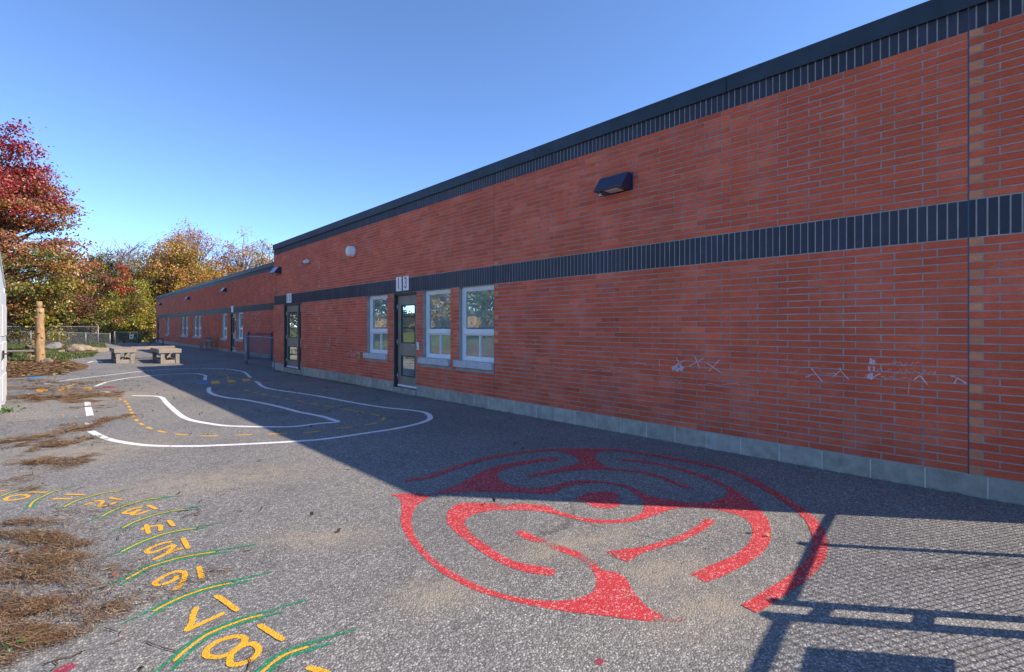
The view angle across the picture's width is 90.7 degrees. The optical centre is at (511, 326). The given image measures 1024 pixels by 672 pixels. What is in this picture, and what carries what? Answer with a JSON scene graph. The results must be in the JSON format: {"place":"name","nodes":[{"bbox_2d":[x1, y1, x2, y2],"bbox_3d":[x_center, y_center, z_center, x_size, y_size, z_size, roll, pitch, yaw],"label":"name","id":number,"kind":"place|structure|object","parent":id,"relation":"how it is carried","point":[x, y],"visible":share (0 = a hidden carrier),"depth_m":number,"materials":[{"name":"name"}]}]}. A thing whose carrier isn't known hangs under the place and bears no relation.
{"place":"outdoors","nodes":[
{"label":"outdoors","id":0,"kind":"place"},
{"bbox_2d":[8,338,155,360],"bbox_3d":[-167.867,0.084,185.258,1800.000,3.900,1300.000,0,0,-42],"label":"ground","id":1,"kind":"structure","parent":0,"point":[90,341],"depth_m":65.35,"materials":[{"name":"green plant"}]},
{"bbox_2d":[0,254,8,408],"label":"storage shed","id":2,"kind":"structure","parent":1,"relation":"on","point":[3,350],"depth_m":8.90,"materials":[{"name":"paint"}]},
{"bbox_2d":[0,290,0,408],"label":"door","id":3,"kind":"structure","parent":2,"relation":"in","point":[0,290],"depth_m":8.37,"materials":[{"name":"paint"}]},
{"bbox_2d":[1,291,6,407],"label":"door","id":4,"kind":"structure","parent":2,"relation":"in","point":[3,295],"depth_m":9.06,"materials":[{"name":"paint"}]},
{"bbox_2d":[7,350,34,357],"bbox_3d":[-21.896,1.232,22.565,1.440,0.360,0.500,0,0,-11],"label":"plank bench","id":5,"kind":"object","parent":1,"relation":"on","point":[30,353],"visible":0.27,"depth_m":22.43,"materials":[{"name":"grey wood"}]},
{"bbox_2d":[6,321,45,342],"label":"shrub","id":6,"kind":"object","parent":1,"relation":"on","point":[25,329],"visible":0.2,"depth_m":61.97,"materials":[{"name":"green plant"}]},
{"bbox_2d":[7,282,49,343],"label":"deciduous tree","id":7,"kind":"object","parent":1,"relation":"on","point":[14,322],"visible":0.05,"depth_m":58.95,"materials":[{"name":"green plant"}]},
{"bbox_2d":[24,342,34,348],"bbox_3d":[-30.482,1.282,32.141,0.715,0.576,0.581,0,0,-42],"label":"boulder","id":8,"kind":"object","parent":1,"relation":"on","point":[30,345],"visible":0.45,"depth_m":31.95,"materials":[{"name":"beige stone"}]},
{"bbox_2d":[26,325,63,342],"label":"shrub","id":9,"kind":"object","parent":1,"relation":"on","point":[47,334],"visible":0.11,"depth_m":63.12,"materials":[{"name":"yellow plant"}]},
{"bbox_2d":[6,359,87,377],"bbox_3d":[-18.917,1.419,16.670,7.550,0.122,9.785,0,0,-42],"label":"mulch bed","id":10,"kind":"object","parent":1,"relation":"on","point":[82,366],"visible":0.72,"depth_m":17.63,"materials":[{"name":"brown wood"}]},
{"bbox_2d":[34,301,45,361],"bbox_3d":[-18.631,0.248,19.974,0.369,2.493,0.370,0,0,-42],"label":"log post","id":11,"kind":"object","parent":10,"relation":"on","point":[39,350],"visible":0.98,"depth_m":19.86,"materials":[{"name":"brown wood"}]},
{"bbox_2d":[40,358,52,362],"bbox_3d":[-17.983,1.332,19.558,0.302,0.242,0.354,0,0,13],"label":"boulder","id":12,"kind":"object","parent":10,"relation":"on","point":[47,360],"visible":0.78,"depth_m":19.49,"materials":[{"name":"beige stone"}]},
{"bbox_2d":[7,326,98,343],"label":"chain link fence","id":13,"kind":"object","parent":1,"relation":"on","point":[62,331],"visible":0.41,"depth_m":51.36,"materials":[{"name":"metal"}]},
{"bbox_2d":[45,342,62,349],"bbox_3d":[-28.406,1.248,31.321,0.880,0.608,0.781,0,0,-42],"label":"boulder","id":14,"kind":"object","parent":1,"relation":"on","point":[57,345],"visible":0.66,"depth_m":31.13,"materials":[{"name":"grey stone"}]},
{"bbox_2d":[0,116,111,344],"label":"maple tree","id":15,"kind":"object","parent":1,"relation":"on","point":[25,190],"visible":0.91,"depth_m":27.73,"materials":[{"name":"red plant"}]},
{"bbox_2d":[7,343,105,360],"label":"grass","id":16,"kind":"structure","parent":1,"relation":"on","point":[53,354],"depth_m":25.60,"materials":[{"name":"green plant"}]},
{"bbox_2d":[6,331,110,344],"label":"chain link fence","id":17,"kind":"object","parent":1,"relation":"on","point":[109,336],"visible":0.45,"depth_m":46.88,"materials":[{"name":"metal"}]},
{"bbox_2d":[18,274,103,340],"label":"deciduous tree","id":18,"kind":"object","parent":1,"relation":"on","point":[77,303],"visible":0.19,"depth_m":61.84,"materials":[{"name":"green plant"}]},
{"bbox_2d":[30,258,113,341],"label":"deciduous tree","id":19,"kind":"object","parent":1,"relation":"on","point":[95,272],"visible":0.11,"depth_m":65.84,"materials":[{"name":"orange plant"}]},
{"bbox_2d":[45,302,99,342],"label":"shrub","id":20,"kind":"object","parent":1,"relation":"on","point":[69,315],"visible":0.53,"depth_m":60.64,"materials":[{"name":"green plant"}]},
{"bbox_2d":[64,344,91,351],"bbox_3d":[-24.360,1.232,28.442,1.202,0.550,0.926,0,0,-42],"label":"boulder","id":21,"kind":"object","parent":1,"relation":"on","point":[76,347],"visible":0.73,"depth_m":28.15,"materials":[{"name":"beige stone"}]},
{"bbox_2d":[66,324,92,342],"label":"shrub","id":22,"kind":"object","parent":1,"relation":"on","point":[80,331],"visible":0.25,"depth_m":64.23,"materials":[{"name":"green plant"}]},
{"bbox_2d":[59,291,113,342],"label":"shrub","id":23,"kind":"object","parent":1,"relation":"on","point":[90,306],"visible":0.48,"depth_m":61.30,"materials":[{"name":"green plant"}]},
{"bbox_2d":[81,321,112,342],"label":"shrub","id":24,"kind":"object","parent":1,"relation":"on","point":[95,333],"visible":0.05,"depth_m":64.03,"materials":[{"name":"green plant"}]},
{"bbox_2d":[76,252,127,341],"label":"deciduous tree","id":25,"kind":"object","parent":1,"relation":"on","point":[110,267],"visible":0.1,"depth_m":69.95,"materials":[{"name":"orange plant"}]},
{"bbox_2d":[73,298,135,341],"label":"shrub","id":26,"kind":"object","parent":1,"relation":"on","point":[116,317],"visible":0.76,"depth_m":57.79,"materials":[{"name":"green plant"}]},
{"bbox_2d":[76,270,141,341],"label":"deciduous tree","id":27,"kind":"object","parent":1,"relation":"on","point":[105,280],"visible":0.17,"depth_m":66.31,"materials":[{"name":"red plant"}]},
{"bbox_2d":[89,236,150,338],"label":"deciduous tree","id":28,"kind":"object","parent":1,"relation":"on","point":[122,258],"visible":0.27,"depth_m":77.20,"materials":[{"name":"brown plant"}]},
{"bbox_2d":[103,322,137,342],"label":"shrub","id":29,"kind":"object","parent":1,"relation":"on","point":[122,331],"visible":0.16,"depth_m":63.23,"materials":[{"name":"green plant"}]},
{"bbox_2d":[100,263,148,342],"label":"deciduous tree","id":30,"kind":"object","parent":1,"relation":"on","point":[118,282],"visible":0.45,"depth_m":62.99,"materials":[{"name":"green plant"}]},
{"bbox_2d":[95,273,155,342],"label":"shrub","id":31,"kind":"object","parent":1,"relation":"on","point":[136,300],"visible":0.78,"depth_m":58.92,"materials":[{"name":"green plant"}]},
{"bbox_2d":[114,331,137,342],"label":"chain link fence","id":32,"kind":"object","parent":1,"relation":"on","point":[124,336],"visible":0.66,"depth_m":49.44,"materials":[{"name":"metal"}]},
{"bbox_2d":[6,265,254,339],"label":"woodland","id":33,"kind":"object","parent":1,"relation":"on","point":[154,337],"depth_m":82.61,"materials":[{"name":"green plant"}]},
{"bbox_2d":[126,313,155,341],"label":"shrub","id":34,"kind":"object","parent":1,"relation":"on","point":[150,326],"visible":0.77,"depth_m":59.16,"materials":[{"name":"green plant"}]},
{"bbox_2d":[138,331,155,342],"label":"metal gate","id":35,"kind":"structure","parent":1,"relation":"on","point":[142,334],"depth_m":48.55,"materials":[{"name":"metal"}]},
{"bbox_2d":[131,262,165,340],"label":"deciduous tree","id":36,"kind":"object","parent":1,"relation":"on","point":[150,338],"visible":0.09,"depth_m":70.88,"materials":[{"name":"green plant"}]},
{"bbox_2d":[129,230,217,301],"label":"deciduous tree","id":37,"kind":"object","parent":1,"relation":"on","point":[171,267],"visible":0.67,"depth_m":66.92,"materials":[{"name":"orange plant"}]},
{"bbox_2d":[155,218,241,288],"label":"deciduous tree","id":38,"kind":"object","parent":1,"relation":"on","point":[197,243],"visible":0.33,"depth_m":73.05,"materials":[{"name":"orange plant"}]},
{"bbox_2d":[169,269,236,290],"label":"deciduous tree","id":39,"kind":"object","parent":1,"relation":"on","point":[201,278],"visible":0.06,"depth_m":63.79,"materials":[{"name":"orange plant"}]},
{"bbox_2d":[202,226,270,276],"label":"deciduous tree","id":40,"kind":"object","parent":1,"relation":"on","point":[239,266],"visible":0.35,"depth_m":74.75,"materials":[{"name":"orange plant"}]},
{"bbox_2d":[244,334,273,366],"bbox_3d":[-9.291,0.941,18.787,3.234,1.314,0.140,0,0,43],"label":"chain link fence","id":41,"kind":"object","parent":1,"relation":"on","point":[246,359],"visible":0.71,"depth_m":19.20,"materials":[{"name":"metal"}]},
{"bbox_2d":[250,238,273,267],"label":"deciduous tree","id":42,"kind":"object","parent":1,"relation":"on","point":[263,258],"visible":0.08,"depth_m":69.38,"materials":[{"name":"orange plant"}]},
{"bbox_2d":[156,0,1023,505],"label":"school building","id":43,"kind":"structure","parent":1,"relation":"on","point":[810,256],"depth_m":5.56,"materials":[{"name":"brick"}]},
{"bbox_2d":[157,319,158,342],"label":"door","id":44,"kind":"structure","parent":43,"relation":"in","point":[157,319],"depth_m":46.69,"materials":[{"name":"paint"}]},
{"bbox_2d":[165,318,168,335],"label":"window","id":45,"kind":"structure","parent":43,"relation":"in","point":[167,334],"depth_m":42.78,"materials":[{"name":"white plastic"}]},
{"bbox_2d":[180,317,183,336],"bbox_3d":[-24.424,0.008,37.593,0.200,1.493,1.215,0,0,-42],"label":"window","id":46,"kind":"structure","parent":43,"relation":"in","point":[182,335],"depth_m":37.84,"materials":[{"name":"white plastic"}]},
{"bbox_2d":[184,317,187,336],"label":"window","id":47,"kind":"structure","parent":43,"relation":"in","point":[186,317],"depth_m":36.71,"materials":[{"name":"white plastic"}]},
{"bbox_2d":[192,316,196,337],"bbox_3d":[-21.419,0.008,34.277,0.200,1.493,1.165,0,0,-42],"label":"window","id":48,"kind":"structure","parent":43,"relation":"in","point":[195,316],"depth_m":34.40,"materials":[{"name":"white plastic"}]},
{"bbox_2d":[196,316,200,337],"bbox_3d":[-20.546,0.008,33.314,0.200,1.493,1.165,0,0,-42],"label":"window","id":49,"kind":"structure","parent":43,"relation":"in","point":[199,336],"depth_m":33.46,"materials":[{"name":"white plastic"}]},
{"bbox_2d":[220,314,226,339],"bbox_3d":[-16.131,0.008,28.442,0.200,1.493,1.215,0,0,-42],"label":"window","id":50,"kind":"structure","parent":43,"relation":"in","point":[224,315],"depth_m":28.60,"materials":[{"name":"white plastic"}]},
{"bbox_2d":[230,313,235,352],"bbox_3d":[-14.828,0.541,27.082,0.255,2.558,1.048,0,0,-42],"label":"door","id":51,"kind":"structure","parent":43,"relation":"in","point":[233,315],"depth_m":27.31,"materials":[{"name":"paint"}]},
{"bbox_2d":[236,312,242,341],"bbox_3d":[-13.965,0.008,26.052,0.200,1.493,1.165,0,0,-42],"label":"window","id":52,"kind":"structure","parent":43,"relation":"in","point":[240,339],"depth_m":26.16,"materials":[{"name":"white plastic"}]},
{"bbox_2d":[269,266,281,274],"bbox_3d":[-7.959,-1.876,17.012,0.229,0.277,0.590,0,0,-42],"label":"wall lamp","id":53,"kind":"object","parent":43,"relation":"attached to","point":[276,270],"visible":1,"depth_m":16.86,"materials":[{"name":"metal"}]},
{"bbox_2d":[287,293,291,302],"bbox_3d":[-7.182,-0.920,16.298,0.024,0.300,0.420,0,0,-42],"label":"number plate","id":54,"kind":"object","parent":43,"relation":"attached to","point":[289,297],"visible":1,"depth_m":16.24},
{"bbox_2d":[283,303,300,374],"bbox_3d":[-6.938,0.541,16.195,0.255,2.558,1.578,0,0,-42],"label":"door","id":55,"kind":"structure","parent":43,"relation":"in","point":[292,312],"depth_m":16.32,"materials":[{"name":"paint"}]},
{"bbox_2d":[302,259,309,264],"bbox_3d":[-6.116,-1.930,15.022,0.162,0.151,0.307,0,0,-42],"label":"security camera","id":56,"kind":"object","parent":43,"relation":"attached to","point":[304,261],"visible":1,"depth_m":14.95,"materials":[{"name":"white plastic"}]},
{"bbox_2d":[346,246,355,256],"bbox_3d":[-4.063,-1.900,12.741,0.182,0.270,0.270,0,0,-42],"label":"siren","id":57,"kind":"object","parent":43,"relation":"attached to","point":[351,251],"visible":1,"depth_m":12.67,"materials":[{"name":"white plastic"}]},
{"bbox_2d":[363,295,387,359],"bbox_3d":[-3.182,0.008,11.971,0.200,1.493,1.115,0,0,-42],"label":"window","id":58,"kind":"structure","parent":43,"relation":"in","point":[378,304],"depth_m":12.03,"materials":[{"name":"glass"}]},
{"bbox_2d":[396,277,401,291],"bbox_3d":[-2.485,-0.937,11.115,0.024,0.315,0.235,0,0,-42],"label":"number plate","id":59,"kind":"object","parent":43,"relation":"attached to","point":[398,283],"visible":1,"depth_m":11.10,"materials":[{"name":"white plastic"}]},
{"bbox_2d":[393,292,416,395],"bbox_3d":[-2.255,0.541,11.027,0.255,2.558,0.968,0,0,-42],"label":"door","id":60,"kind":"structure","parent":43,"relation":"in","point":[405,304],"depth_m":11.10,"materials":[{"name":"paint"}]},
{"bbox_2d":[403,276,408,290],"bbox_3d":[-2.284,-0.937,10.892,0.024,0.315,0.235,0,0,-42],"label":"number plate","id":61,"kind":"object","parent":43,"relation":"attached to","point":[405,283],"visible":1,"depth_m":10.88,"materials":[{"name":"white plastic"}]},
{"bbox_2d":[418,289,450,365],"bbox_3d":[-1.454,0.008,10.184,0.360,1.493,1.085,0,0,-42],"label":"window","id":62,"kind":"structure","parent":43,"relation":"in","point":[438,303],"depth_m":10.16,"materials":[{"name":"glass"}]},
{"bbox_2d":[453,285,493,370],"bbox_3d":[-0.601,0.008,9.242,0.360,1.493,1.125,0,0,-42],"label":"window","id":63,"kind":"structure","parent":43,"relation":"in","point":[477,301],"depth_m":9.20,"materials":[{"name":"glass"}]},
{"bbox_2d":[594,172,632,196],"bbox_3d":[1.341,-1.897,6.748,0.229,0.277,0.500,0,0,-42],"label":"wall lamp","id":64,"kind":"object","parent":43,"relation":"attached to","point":[615,184],"visible":1,"depth_m":6.68,"materials":[{"name":"metal"}]},
{"bbox_2d":[57,348,108,351],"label":"sandy path","id":65,"kind":"structure","parent":0,"point":[103,349],"depth_m":29.78,"materials":[{"name":"beige sand"}]},
{"bbox_2d":[200,337,213,350],"bbox_3d":[-17.748,1.013,29.476,0.680,0.795,0.520,0,0,-42],"label":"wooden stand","id":66,"kind":"object","parent":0,"point":[208,340],"visible":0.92,"depth_m":29.38,"materials":[{"name":"brown wood"}]},
{"bbox_2d":[0,0,928,280],"label":"sky","id":67,"kind":"structure","parent":0,"point":[283,120],"materials":[{"name":"blue"}]},
{"bbox_2d":[0,343,1023,671],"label":"asphalt yard","id":68,"kind":"structure","parent":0,"point":[564,553],"depth_m":3.30,"materials":[{"name":"grey asphalt"}]},
{"bbox_2d":[0,634,24,654],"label":"weed","id":69,"kind":"object","parent":68,"relation":"on","point":[18,641],"visible":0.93,"depth_m":2.22,"materials":[{"name":"green plant"}]},
{"bbox_2d":[0,405,25,413],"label":"weed","id":70,"kind":"object","parent":68,"relation":"on","point":[3,409],"visible":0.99,"depth_m":8.64,"materials":[{"name":"green plant"}]},
{"bbox_2d":[109,347,135,363],"bbox_3d":[-15.837,1.190,20.567,0.694,0.666,2.334,0,0,-42],"label":"play table","id":71,"kind":"object","parent":68,"relation":"on","point":[119,350],"visible":0.86,"depth_m":19.86,"materials":[{"name":"beige concrete"}]},
{"bbox_2d":[132,346,174,358],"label":"plank bridge","id":72,"kind":"structure","parent":68,"relation":"on","point":[142,347],"depth_m":21.84,"materials":[{"name":"brown wood"}]},
{"bbox_2d":[150,347,181,363],"bbox_3d":[-14.140,1.207,20.654,0.744,0.666,2.284,0,0,-42],"label":"play table","id":73,"kind":"object","parent":68,"relation":"on","point":[163,359],"visible":0.88,"depth_m":20.00,"materials":[{"name":"beige concrete"}]},
{"bbox_2d":[26,389,376,671],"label":"twigs","id":74,"kind":"object","parent":68,"relation":"on","point":[57,663],"visible":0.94,"depth_m":2.57,"materials":[{"name":"brown plant"}]},
{"bbox_2d":[247,332,272,360],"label":"chain link gate","id":75,"kind":"structure","parent":68,"relation":"on","point":[271,345],"depth_m":21.68,"materials":[{"name":"metal"}]},
{"bbox_2d":[0,354,768,577],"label":"fallen leaves","id":76,"kind":"object","parent":68,"relation":"on","point":[311,513],"visible":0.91,"depth_m":5.31,"materials":[{"name":"brown plant"}]},
{"bbox_2d":[0,359,1022,666],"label":"pine needles","id":77,"kind":"object","parent":68,"relation":"on","point":[28,607],"visible":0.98,"depth_m":3.02,"materials":[{"name":"brown plant"}]}
]}

